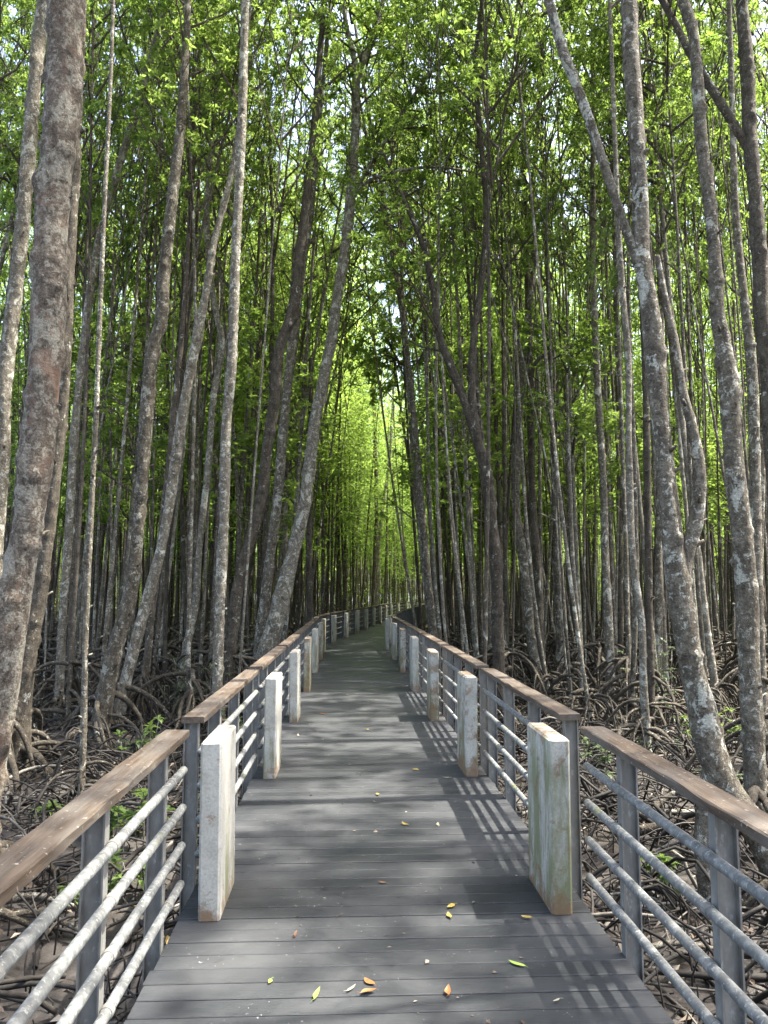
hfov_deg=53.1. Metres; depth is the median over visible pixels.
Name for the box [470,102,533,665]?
mangrove tree
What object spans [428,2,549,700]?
mangrove tree
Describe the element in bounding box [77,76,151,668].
mangrove tree
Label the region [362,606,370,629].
railing
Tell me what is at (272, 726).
concrete post
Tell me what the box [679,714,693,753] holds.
mangrove seedling
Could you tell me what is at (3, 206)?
mangrove tree
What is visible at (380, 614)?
concrete post
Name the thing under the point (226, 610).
mangrove tree
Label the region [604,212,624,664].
mangrove tree
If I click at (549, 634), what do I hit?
mangrove tree
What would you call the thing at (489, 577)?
mangrove tree
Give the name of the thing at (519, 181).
mangrove tree
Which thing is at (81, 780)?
mangrove tree
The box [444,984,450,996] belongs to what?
fallen leaf
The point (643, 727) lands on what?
mangrove tree
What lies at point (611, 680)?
mangrove tree
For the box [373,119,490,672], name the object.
mangrove tree
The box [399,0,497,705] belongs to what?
mangrove tree
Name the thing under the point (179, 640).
mangrove tree
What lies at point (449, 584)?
mangrove tree
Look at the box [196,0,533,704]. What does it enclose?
mangrove tree
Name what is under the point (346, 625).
concrete post
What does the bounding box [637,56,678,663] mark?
mangrove tree
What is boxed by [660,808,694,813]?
fallen branch
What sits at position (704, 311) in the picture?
mangrove tree
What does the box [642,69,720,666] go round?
mangrove tree
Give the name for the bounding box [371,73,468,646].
mangrove tree
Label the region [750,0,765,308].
mangrove tree
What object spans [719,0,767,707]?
mangrove tree
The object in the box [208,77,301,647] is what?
mangrove tree
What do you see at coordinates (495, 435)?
mangrove tree
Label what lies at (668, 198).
mangrove tree
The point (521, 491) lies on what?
mangrove tree
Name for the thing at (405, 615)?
railing
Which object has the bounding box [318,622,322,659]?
concrete post
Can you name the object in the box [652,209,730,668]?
mangrove tree
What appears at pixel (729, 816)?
railing
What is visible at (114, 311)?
mangrove tree
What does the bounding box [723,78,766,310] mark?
mangrove tree
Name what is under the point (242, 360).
mangrove tree
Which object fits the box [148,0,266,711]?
mangrove tree
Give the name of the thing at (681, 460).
mangrove tree
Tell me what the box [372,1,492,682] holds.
mangrove tree
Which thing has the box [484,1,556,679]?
mangrove tree
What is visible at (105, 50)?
mangrove tree
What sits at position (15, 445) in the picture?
mangrove tree
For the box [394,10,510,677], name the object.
mangrove tree
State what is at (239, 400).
mangrove tree
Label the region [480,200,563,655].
mangrove tree
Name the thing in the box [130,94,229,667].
mangrove tree
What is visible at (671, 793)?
fallen branch
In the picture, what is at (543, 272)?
mangrove tree
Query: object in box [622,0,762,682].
mangrove tree
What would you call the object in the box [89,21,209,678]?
mangrove tree
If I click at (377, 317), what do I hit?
mangrove tree
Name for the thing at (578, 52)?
mangrove tree
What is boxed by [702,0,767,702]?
mangrove tree
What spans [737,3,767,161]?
mangrove tree
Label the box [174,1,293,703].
mangrove tree
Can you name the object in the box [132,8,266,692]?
mangrove tree
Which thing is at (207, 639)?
mangrove tree
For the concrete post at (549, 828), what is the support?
on the path
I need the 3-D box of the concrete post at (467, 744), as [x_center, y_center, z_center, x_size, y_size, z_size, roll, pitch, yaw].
[0.776,1.962,7.171,0.110,0.890,0.520,1,-6,-3]
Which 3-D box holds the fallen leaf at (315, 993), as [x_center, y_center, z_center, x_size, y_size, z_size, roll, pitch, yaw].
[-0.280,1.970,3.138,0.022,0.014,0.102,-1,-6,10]
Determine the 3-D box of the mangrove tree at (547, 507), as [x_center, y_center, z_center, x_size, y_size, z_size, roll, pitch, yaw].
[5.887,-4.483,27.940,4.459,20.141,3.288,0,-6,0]
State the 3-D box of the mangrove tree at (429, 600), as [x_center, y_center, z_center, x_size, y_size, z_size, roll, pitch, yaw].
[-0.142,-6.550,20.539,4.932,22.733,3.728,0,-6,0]
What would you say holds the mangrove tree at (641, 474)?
on the ground
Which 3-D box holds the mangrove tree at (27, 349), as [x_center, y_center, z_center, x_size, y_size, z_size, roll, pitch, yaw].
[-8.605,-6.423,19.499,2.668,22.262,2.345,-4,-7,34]
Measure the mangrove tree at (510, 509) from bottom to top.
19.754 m
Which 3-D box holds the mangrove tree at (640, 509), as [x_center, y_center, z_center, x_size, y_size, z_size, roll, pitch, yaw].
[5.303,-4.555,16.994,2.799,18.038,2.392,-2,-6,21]
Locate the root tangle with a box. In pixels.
[0,641,767,1023]
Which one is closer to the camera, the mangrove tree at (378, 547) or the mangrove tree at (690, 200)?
the mangrove tree at (690, 200)
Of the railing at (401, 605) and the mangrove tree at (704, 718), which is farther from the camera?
the railing at (401, 605)
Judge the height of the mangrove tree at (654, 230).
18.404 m
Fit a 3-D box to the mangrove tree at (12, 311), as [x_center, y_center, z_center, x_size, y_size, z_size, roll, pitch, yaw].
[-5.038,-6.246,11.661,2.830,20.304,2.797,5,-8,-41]
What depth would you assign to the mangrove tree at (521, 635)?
23.05 m
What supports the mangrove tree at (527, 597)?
on the ground
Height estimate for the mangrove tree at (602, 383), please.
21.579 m
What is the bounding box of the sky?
[0,0,767,593]
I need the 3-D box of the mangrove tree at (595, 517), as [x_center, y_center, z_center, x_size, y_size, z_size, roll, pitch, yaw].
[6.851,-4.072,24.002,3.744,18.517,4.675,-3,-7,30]
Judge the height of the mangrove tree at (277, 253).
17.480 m
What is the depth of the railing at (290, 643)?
10.94 m
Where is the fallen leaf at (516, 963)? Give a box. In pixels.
[509,960,526,966]
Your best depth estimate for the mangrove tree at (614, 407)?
19.38 m
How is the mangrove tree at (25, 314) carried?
on the ground
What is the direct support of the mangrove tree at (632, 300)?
on the ground
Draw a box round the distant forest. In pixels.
[0,65,767,659]
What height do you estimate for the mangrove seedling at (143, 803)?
0.676 m
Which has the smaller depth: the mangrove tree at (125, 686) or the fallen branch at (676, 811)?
the fallen branch at (676, 811)
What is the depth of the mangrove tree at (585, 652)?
20.27 m
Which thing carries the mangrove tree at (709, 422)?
on the ground
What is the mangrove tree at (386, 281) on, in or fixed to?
on the ground
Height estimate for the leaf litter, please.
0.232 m
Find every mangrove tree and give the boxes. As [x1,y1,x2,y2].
[0,0,38,209]
[0,0,39,697]
[0,0,44,183]
[0,0,46,757]
[0,0,47,718]
[0,0,78,371]
[0,0,85,938]
[0,0,95,277]
[0,0,109,715]
[0,1,95,199]
[0,2,43,322]
[0,2,84,665]
[0,3,105,698]
[0,3,133,714]
[0,4,17,462]
[0,4,91,678]
[0,6,96,346]
[0,41,123,661]
[0,62,28,352]
[0,84,30,331]
[0,90,43,296]
[0,109,22,519]
[0,220,33,337]
[1,0,43,125]
[1,0,160,732]
[2,16,66,486]
[4,0,148,725]
[6,16,111,516]
[7,0,93,794]
[11,6,95,693]
[11,213,100,659]
[14,0,139,679]
[24,150,101,664]
[25,0,133,712]
[33,0,212,728]
[36,0,175,691]
[37,5,159,692]
[38,51,140,678]
[39,113,88,653]
[44,0,133,805]
[49,3,134,661]
[49,147,122,660]
[54,125,115,657]
[60,0,240,759]
[60,0,305,731]
[64,4,179,691]
[65,1,208,692]
[65,144,151,666]
[74,5,152,683]
[76,0,227,703]
[76,67,120,661]
[77,0,148,679]
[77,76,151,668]
[80,33,231,675]
[81,35,183,654]
[83,135,158,660]
[84,1,174,650]
[87,0,306,733]
[88,11,192,663]
[89,19,196,673]
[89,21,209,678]
[96,113,178,665]
[105,154,175,654]
[112,10,240,693]
[113,0,279,729]
[113,6,255,688]
[114,0,254,713]
[119,0,233,701]
[124,104,224,660]
[129,153,177,654]
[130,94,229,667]
[132,7,182,673]
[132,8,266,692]
[139,148,201,661]
[143,98,175,649]
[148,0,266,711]
[148,56,229,678]
[149,0,300,568]
[150,14,276,670]
[150,113,259,650]
[155,188,226,663]
[156,14,262,667]
[157,0,294,715]
[159,0,253,699]
[167,104,256,667]
[168,0,248,768]
[171,110,241,654]
[172,115,228,656]
[173,0,401,717]
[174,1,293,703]
[184,22,277,680]
[194,0,282,687]
[194,111,257,658]
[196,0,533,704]
[198,112,267,549]
[199,24,288,649]
[200,18,249,649]
[204,0,369,733]
[205,194,252,612]
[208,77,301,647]
[210,0,350,670]
[216,0,310,664]
[221,176,338,601]
[228,107,296,644]
[235,53,345,603]
[236,0,350,669]
[242,112,364,666]
[242,141,313,643]
[244,5,346,639]
[245,0,410,641]
[247,145,345,503]
[251,193,307,536]
[275,53,362,587]
[280,118,395,642]
[287,146,402,636]
[289,72,376,625]
[305,194,383,623]
[305,357,313,622]
[306,0,453,696]
[311,118,417,626]
[312,132,390,614]
[318,0,527,730]
[326,0,457,679]
[342,62,441,630]
[352,174,443,637]
[353,0,582,710]
[357,108,473,660]
[358,260,388,605]
[361,13,436,297]
[361,98,472,655]
[362,13,474,693]
[362,108,447,622]
[363,329,408,604]
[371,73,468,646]
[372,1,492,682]
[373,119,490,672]
[373,203,453,656]
[374,0,493,700]
[384,71,475,661]
[388,96,499,656]
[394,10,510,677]
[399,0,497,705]
[403,80,471,650]
[405,0,554,708]
[409,65,515,649]
[410,0,633,731]
[412,0,495,669]
[417,0,596,738]
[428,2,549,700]
[429,1,583,694]
[432,101,535,677]
[441,0,585,728]
[441,66,510,650]
[450,0,609,702]
[450,0,633,696]
[454,0,552,678]
[455,0,632,743]
[456,32,617,670]
[457,0,593,675]
[462,148,546,649]
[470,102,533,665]
[473,63,544,667]
[473,71,554,665]
[477,123,569,674]
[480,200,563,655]
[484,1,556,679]
[488,114,522,676]
[489,0,597,693]
[489,1,615,690]
[491,168,555,658]
[491,187,570,655]
[492,90,555,678]
[492,283,566,650]
[493,0,638,690]
[498,144,600,660]
[505,19,583,661]
[506,141,585,670]
[519,59,596,666]
[520,31,638,669]
[523,0,606,682]
[524,40,623,674]
[539,0,659,694]
[540,0,686,723]
[540,375,591,703]
[543,2,625,697]
[544,0,767,922]
[544,85,639,657]
[549,27,603,667]
[550,1,645,689]
[551,0,638,682]
[553,0,767,740]
[554,0,721,728]
[555,1,684,722]
[560,5,617,681]
[563,152,624,651]
[564,0,767,750]
[565,217,624,597]
[570,182,641,549]
[573,0,735,733]
[573,4,723,697]
[574,0,739,724]
[580,4,695,681]
[580,39,709,696]
[583,29,631,682]
[584,0,732,715]
[584,13,716,686]
[592,0,694,769]
[595,121,694,752]
[597,79,643,656]
[601,102,638,665]
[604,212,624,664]
[605,63,681,684]
[610,154,687,657]
[613,111,687,657]
[621,26,695,591]
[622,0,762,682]
[626,113,682,662]
[636,1,705,701]
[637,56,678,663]
[641,0,740,693]
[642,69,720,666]
[648,45,733,675]
[652,0,750,708]
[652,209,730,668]
[654,0,767,725]
[654,1,737,681]
[654,53,736,660]
[656,134,721,672]
[657,4,748,672]
[657,30,766,662]
[658,0,767,792]
[660,1,766,655]
[664,137,716,378]
[668,104,766,643]
[670,2,742,692]
[672,49,745,658]
[674,0,767,865]
[674,31,766,673]
[678,78,761,662]
[682,35,767,662]
[685,6,767,582]
[687,2,767,685]
[689,75,767,466]
[691,0,767,187]
[693,0,767,698]
[700,0,765,73]
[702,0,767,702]
[702,9,767,336]
[703,2,740,686]
[707,2,767,642]
[715,4,767,663]
[717,53,767,246]
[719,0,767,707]
[721,20,767,658]
[723,0,767,766]
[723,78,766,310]
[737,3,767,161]
[739,22,767,227]
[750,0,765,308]
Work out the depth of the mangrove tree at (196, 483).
23.05 m
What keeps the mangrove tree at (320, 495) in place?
on the ground
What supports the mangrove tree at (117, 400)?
on the ground
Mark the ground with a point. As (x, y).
(58, 996)
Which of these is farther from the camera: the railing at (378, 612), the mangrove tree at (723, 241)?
the railing at (378, 612)
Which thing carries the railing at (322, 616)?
on the path
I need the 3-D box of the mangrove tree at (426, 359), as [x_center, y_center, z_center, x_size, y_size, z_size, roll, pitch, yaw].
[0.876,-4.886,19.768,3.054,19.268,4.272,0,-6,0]
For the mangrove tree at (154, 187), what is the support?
on the ground
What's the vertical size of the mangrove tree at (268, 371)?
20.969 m
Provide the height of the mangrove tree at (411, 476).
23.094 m
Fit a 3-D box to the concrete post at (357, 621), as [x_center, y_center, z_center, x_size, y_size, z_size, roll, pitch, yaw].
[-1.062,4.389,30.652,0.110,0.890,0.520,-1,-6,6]
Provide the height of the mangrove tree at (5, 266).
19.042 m
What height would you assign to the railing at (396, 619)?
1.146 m
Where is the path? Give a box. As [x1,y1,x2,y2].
[124,611,718,1023]
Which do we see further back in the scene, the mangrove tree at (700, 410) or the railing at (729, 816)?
the mangrove tree at (700, 410)
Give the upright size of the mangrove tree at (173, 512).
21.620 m
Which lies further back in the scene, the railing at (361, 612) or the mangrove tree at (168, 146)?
the railing at (361, 612)
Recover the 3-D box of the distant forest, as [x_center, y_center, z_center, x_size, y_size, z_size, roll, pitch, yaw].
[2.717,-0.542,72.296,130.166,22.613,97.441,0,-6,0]
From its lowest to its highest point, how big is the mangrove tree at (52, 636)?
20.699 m
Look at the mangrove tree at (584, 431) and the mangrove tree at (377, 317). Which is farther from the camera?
the mangrove tree at (377, 317)
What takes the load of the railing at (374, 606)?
on the path
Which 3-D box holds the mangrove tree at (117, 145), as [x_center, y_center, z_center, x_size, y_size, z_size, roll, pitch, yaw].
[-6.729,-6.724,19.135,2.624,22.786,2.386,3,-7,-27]
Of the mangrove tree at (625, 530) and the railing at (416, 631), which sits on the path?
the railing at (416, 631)
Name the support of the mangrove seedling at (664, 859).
on the ground
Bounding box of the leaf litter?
[0,695,767,1022]
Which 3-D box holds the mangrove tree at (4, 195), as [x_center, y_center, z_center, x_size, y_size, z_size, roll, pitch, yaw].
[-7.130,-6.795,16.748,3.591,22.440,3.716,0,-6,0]
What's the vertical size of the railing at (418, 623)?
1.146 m
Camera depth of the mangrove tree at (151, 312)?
27.76 m
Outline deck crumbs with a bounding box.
[227,646,543,1023]
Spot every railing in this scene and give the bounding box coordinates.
[0,730,189,1023]
[179,669,258,915]
[249,646,285,776]
[278,634,299,719]
[294,626,308,685]
[304,620,315,663]
[312,617,318,627]
[315,613,329,643]
[328,611,341,642]
[341,609,353,637]
[353,608,362,632]
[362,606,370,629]
[370,605,377,625]
[377,604,383,623]
[383,603,388,620]
[388,603,395,614]
[391,616,401,656]
[393,611,401,618]
[396,602,404,611]
[399,620,412,670]
[401,609,407,621]
[408,608,412,624]
[408,626,426,690]
[413,606,416,625]
[417,605,419,625]
[421,633,448,719]
[423,603,425,621]
[442,646,488,775]
[481,668,582,901]
[580,726,767,1023]
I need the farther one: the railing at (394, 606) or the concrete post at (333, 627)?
the railing at (394, 606)
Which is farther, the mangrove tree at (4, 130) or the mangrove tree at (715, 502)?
the mangrove tree at (715, 502)
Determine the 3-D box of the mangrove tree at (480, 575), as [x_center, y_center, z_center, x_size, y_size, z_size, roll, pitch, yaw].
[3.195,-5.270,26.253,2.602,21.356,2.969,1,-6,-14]
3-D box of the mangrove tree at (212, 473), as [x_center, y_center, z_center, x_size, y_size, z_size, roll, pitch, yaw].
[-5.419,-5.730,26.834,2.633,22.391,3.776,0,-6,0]
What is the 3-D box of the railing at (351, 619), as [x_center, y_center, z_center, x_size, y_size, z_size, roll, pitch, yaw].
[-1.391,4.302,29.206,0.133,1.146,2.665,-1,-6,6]
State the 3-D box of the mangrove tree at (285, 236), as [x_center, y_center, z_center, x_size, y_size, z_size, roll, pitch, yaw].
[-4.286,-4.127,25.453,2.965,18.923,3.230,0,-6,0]
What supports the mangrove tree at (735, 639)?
on the ground
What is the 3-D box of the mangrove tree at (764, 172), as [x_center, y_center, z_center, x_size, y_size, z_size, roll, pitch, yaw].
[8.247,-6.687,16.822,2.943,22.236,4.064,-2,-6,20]
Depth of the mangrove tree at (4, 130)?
14.29 m
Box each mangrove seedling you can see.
[30,800,62,820]
[58,883,78,912]
[107,849,144,904]
[109,788,176,845]
[110,788,147,851]
[113,715,163,785]
[115,739,143,757]
[221,709,242,743]
[579,735,615,789]
[583,739,612,772]
[598,738,681,761]
[640,851,681,901]
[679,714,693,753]
[692,766,742,786]
[718,707,740,750]
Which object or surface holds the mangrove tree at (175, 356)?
on the ground
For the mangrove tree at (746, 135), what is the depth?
9.73 m
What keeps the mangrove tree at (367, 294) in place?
on the ground
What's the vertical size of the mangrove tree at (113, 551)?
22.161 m
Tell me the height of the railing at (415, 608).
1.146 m
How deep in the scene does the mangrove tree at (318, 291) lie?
27.78 m
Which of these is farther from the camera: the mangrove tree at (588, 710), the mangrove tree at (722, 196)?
the mangrove tree at (722, 196)
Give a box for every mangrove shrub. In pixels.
[160,651,230,728]
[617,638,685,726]
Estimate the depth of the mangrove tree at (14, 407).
22.05 m
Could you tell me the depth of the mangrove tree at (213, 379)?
26.88 m
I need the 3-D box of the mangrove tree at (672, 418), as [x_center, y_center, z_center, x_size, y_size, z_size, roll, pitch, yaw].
[7.364,-5.148,21.137,3.430,20.067,3.326,5,-8,-43]
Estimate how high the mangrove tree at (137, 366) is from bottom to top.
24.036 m
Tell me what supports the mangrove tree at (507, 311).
on the ground
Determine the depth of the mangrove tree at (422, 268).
22.99 m
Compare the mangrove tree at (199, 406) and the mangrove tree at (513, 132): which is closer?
the mangrove tree at (513, 132)
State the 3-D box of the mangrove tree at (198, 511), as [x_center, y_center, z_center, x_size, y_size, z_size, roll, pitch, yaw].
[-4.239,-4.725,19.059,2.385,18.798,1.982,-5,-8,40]
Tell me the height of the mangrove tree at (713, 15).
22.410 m
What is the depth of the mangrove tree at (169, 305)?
26.23 m
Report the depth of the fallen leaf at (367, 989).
3.18 m
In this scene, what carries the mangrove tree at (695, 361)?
on the ground
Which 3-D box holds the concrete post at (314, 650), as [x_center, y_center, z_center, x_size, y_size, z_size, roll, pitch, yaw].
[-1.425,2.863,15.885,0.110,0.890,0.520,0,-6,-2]
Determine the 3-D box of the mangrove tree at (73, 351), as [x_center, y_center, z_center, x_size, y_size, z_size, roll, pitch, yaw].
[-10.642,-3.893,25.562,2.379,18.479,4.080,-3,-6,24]
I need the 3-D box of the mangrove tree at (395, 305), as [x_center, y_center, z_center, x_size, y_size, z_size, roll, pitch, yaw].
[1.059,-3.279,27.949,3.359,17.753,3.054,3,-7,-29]
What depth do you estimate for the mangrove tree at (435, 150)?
17.42 m
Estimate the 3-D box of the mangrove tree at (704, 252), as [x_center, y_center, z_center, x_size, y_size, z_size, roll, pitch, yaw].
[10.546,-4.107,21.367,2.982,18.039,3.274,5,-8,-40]
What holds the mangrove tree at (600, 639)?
on the ground
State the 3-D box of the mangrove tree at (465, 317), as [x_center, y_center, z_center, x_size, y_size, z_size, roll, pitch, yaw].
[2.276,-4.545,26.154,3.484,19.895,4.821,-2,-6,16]
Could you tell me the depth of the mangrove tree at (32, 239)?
25.47 m
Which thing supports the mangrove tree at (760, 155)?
on the ground
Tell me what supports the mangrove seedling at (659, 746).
on the ground
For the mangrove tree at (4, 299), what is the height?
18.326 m
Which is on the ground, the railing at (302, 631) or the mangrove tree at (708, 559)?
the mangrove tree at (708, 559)
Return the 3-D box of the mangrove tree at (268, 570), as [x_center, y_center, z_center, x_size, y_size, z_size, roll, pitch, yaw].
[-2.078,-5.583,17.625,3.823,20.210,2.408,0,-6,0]
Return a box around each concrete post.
[198,725,235,921]
[263,672,282,778]
[289,649,300,722]
[303,636,311,691]
[312,628,317,672]
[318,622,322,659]
[322,618,325,650]
[331,615,336,642]
[344,613,348,637]
[355,611,359,632]
[364,609,367,629]
[372,608,375,626]
[379,606,381,623]
[385,618,388,650]
[387,615,391,643]
[390,604,392,618]
[391,622,396,659]
[399,628,405,672]
[410,636,418,690]
[427,649,438,720]
[457,671,477,776]
[527,723,572,914]
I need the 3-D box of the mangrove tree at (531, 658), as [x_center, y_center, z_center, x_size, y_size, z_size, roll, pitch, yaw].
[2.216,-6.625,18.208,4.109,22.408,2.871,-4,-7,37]
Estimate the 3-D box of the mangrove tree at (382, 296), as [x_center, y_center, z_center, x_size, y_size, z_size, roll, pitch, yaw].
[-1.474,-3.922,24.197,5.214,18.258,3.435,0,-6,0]
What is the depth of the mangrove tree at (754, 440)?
11.71 m
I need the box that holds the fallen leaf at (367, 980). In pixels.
[364,977,374,983]
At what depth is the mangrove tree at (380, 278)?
23.59 m
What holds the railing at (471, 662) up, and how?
on the path
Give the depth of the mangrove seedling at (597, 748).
10.82 m
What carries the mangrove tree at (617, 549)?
on the ground
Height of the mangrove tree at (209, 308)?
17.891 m
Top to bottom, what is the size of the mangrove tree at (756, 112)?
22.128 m
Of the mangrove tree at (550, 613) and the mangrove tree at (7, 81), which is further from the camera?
the mangrove tree at (550, 613)
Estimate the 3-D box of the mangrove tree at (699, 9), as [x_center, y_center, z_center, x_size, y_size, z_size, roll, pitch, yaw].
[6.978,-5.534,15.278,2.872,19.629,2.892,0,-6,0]
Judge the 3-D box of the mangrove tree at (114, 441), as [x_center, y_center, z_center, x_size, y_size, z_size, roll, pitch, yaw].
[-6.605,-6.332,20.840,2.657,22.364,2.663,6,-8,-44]
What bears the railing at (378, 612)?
on the path
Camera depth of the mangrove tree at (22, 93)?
16.97 m
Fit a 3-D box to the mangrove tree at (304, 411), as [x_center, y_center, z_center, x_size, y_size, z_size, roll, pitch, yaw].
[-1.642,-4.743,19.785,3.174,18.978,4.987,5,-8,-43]
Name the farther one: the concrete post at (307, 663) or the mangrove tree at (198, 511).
the mangrove tree at (198, 511)
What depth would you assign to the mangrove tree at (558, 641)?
20.06 m
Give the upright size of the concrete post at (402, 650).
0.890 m
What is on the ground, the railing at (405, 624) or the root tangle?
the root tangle
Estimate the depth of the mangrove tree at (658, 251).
25.67 m
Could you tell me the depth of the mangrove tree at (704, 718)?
6.65 m
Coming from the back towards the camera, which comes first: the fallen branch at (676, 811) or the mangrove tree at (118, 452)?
the mangrove tree at (118, 452)
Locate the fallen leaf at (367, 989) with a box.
[359,988,375,992]
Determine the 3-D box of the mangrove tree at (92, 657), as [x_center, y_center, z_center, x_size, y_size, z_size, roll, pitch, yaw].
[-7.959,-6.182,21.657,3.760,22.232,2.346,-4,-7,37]
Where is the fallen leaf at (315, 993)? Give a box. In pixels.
[311,987,319,1000]
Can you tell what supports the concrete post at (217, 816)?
on the path
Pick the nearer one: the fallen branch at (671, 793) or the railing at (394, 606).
the fallen branch at (671, 793)
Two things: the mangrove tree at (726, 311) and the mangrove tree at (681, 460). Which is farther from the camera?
the mangrove tree at (726, 311)
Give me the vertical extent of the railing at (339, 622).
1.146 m
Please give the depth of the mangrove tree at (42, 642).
23.40 m
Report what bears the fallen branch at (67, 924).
on the ground
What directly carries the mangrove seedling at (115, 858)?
on the ground
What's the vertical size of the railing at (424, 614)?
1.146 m
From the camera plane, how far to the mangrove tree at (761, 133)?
19.61 m
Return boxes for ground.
[0,594,767,1023]
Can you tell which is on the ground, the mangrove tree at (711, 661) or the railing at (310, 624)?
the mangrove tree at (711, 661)
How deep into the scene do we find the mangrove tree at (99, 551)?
24.68 m
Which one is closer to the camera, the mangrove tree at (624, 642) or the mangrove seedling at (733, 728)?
the mangrove seedling at (733, 728)
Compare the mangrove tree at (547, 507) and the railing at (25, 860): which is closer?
the railing at (25, 860)
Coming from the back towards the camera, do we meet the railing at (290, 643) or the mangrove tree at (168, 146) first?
the mangrove tree at (168, 146)
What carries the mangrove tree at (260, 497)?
on the ground
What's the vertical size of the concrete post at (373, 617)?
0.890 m
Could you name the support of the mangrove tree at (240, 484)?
on the ground
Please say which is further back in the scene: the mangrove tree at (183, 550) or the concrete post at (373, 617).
the concrete post at (373, 617)
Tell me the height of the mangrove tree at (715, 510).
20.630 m
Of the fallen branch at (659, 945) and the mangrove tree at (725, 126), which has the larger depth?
the mangrove tree at (725, 126)
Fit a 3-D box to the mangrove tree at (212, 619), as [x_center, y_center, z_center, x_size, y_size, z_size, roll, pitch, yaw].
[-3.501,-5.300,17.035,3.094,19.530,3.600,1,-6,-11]
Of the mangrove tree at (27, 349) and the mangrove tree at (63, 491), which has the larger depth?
the mangrove tree at (63, 491)
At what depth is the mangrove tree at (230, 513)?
25.74 m
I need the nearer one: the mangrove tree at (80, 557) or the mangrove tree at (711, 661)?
the mangrove tree at (711, 661)
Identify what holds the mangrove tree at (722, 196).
on the ground
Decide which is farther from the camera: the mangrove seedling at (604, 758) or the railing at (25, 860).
the mangrove seedling at (604, 758)
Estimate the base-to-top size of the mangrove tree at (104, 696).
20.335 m
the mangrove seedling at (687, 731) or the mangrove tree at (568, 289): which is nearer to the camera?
the mangrove seedling at (687, 731)
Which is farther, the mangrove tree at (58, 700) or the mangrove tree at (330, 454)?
the mangrove tree at (330, 454)
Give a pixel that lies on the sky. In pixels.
(309, 91)
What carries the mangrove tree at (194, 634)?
on the ground
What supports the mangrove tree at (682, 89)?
on the ground
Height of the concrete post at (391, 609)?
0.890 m
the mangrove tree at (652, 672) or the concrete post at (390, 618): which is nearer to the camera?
the mangrove tree at (652, 672)
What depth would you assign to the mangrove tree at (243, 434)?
19.24 m
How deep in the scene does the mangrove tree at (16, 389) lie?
25.31 m
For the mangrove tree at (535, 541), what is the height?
18.834 m
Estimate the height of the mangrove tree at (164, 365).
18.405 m
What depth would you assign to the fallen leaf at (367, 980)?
3.25 m
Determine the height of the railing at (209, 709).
1.146 m
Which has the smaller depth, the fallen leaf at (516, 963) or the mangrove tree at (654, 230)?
the fallen leaf at (516, 963)
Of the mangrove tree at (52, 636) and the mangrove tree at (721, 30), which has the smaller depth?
the mangrove tree at (721, 30)
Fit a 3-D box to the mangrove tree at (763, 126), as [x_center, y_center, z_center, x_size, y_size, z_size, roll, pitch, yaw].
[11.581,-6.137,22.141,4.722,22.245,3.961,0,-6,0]
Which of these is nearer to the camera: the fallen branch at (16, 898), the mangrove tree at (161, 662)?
the fallen branch at (16, 898)
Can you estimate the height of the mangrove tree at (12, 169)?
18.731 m
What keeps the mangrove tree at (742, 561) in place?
on the ground
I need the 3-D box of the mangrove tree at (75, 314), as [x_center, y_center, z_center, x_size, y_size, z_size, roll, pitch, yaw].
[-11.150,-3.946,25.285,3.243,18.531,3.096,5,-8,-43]
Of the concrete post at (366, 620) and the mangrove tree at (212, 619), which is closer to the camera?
the mangrove tree at (212, 619)
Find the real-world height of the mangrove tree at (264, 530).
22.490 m
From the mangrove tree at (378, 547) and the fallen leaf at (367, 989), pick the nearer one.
the fallen leaf at (367, 989)
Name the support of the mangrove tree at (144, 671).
on the ground
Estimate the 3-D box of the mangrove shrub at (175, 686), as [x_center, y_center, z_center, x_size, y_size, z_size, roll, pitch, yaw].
[-3.510,3.591,14.766,1.415,1.782,1.376,3,-7,-27]
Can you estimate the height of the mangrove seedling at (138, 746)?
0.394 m
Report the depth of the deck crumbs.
3.92 m
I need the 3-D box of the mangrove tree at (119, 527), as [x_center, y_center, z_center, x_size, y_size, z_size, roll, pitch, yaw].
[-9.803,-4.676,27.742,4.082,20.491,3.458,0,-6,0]
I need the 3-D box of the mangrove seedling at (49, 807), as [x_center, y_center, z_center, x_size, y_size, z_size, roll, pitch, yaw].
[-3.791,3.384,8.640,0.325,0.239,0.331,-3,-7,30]
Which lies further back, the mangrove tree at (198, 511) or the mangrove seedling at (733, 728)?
the mangrove tree at (198, 511)
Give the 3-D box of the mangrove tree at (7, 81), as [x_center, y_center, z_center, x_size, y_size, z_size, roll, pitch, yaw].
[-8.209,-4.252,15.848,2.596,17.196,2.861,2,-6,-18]
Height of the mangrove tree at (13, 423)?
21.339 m
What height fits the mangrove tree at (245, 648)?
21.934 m
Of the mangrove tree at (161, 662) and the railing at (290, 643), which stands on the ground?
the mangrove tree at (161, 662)
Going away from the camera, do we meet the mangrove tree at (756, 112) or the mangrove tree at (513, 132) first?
the mangrove tree at (513, 132)
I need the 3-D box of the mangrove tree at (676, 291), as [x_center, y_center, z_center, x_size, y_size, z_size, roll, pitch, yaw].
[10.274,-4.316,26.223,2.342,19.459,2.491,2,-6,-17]
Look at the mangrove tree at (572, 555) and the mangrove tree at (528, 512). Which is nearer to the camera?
the mangrove tree at (572, 555)
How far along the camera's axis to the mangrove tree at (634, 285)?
25.84 m
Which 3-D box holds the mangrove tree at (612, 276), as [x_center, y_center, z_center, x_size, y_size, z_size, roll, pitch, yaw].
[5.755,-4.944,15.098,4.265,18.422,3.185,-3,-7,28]
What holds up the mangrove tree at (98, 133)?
on the ground
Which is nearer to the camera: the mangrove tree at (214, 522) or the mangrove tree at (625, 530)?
the mangrove tree at (625, 530)
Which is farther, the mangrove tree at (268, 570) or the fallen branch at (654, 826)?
the mangrove tree at (268, 570)
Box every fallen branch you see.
[0,911,77,931]
[5,892,73,908]
[639,790,678,822]
[639,817,694,835]
[643,940,712,953]
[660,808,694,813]

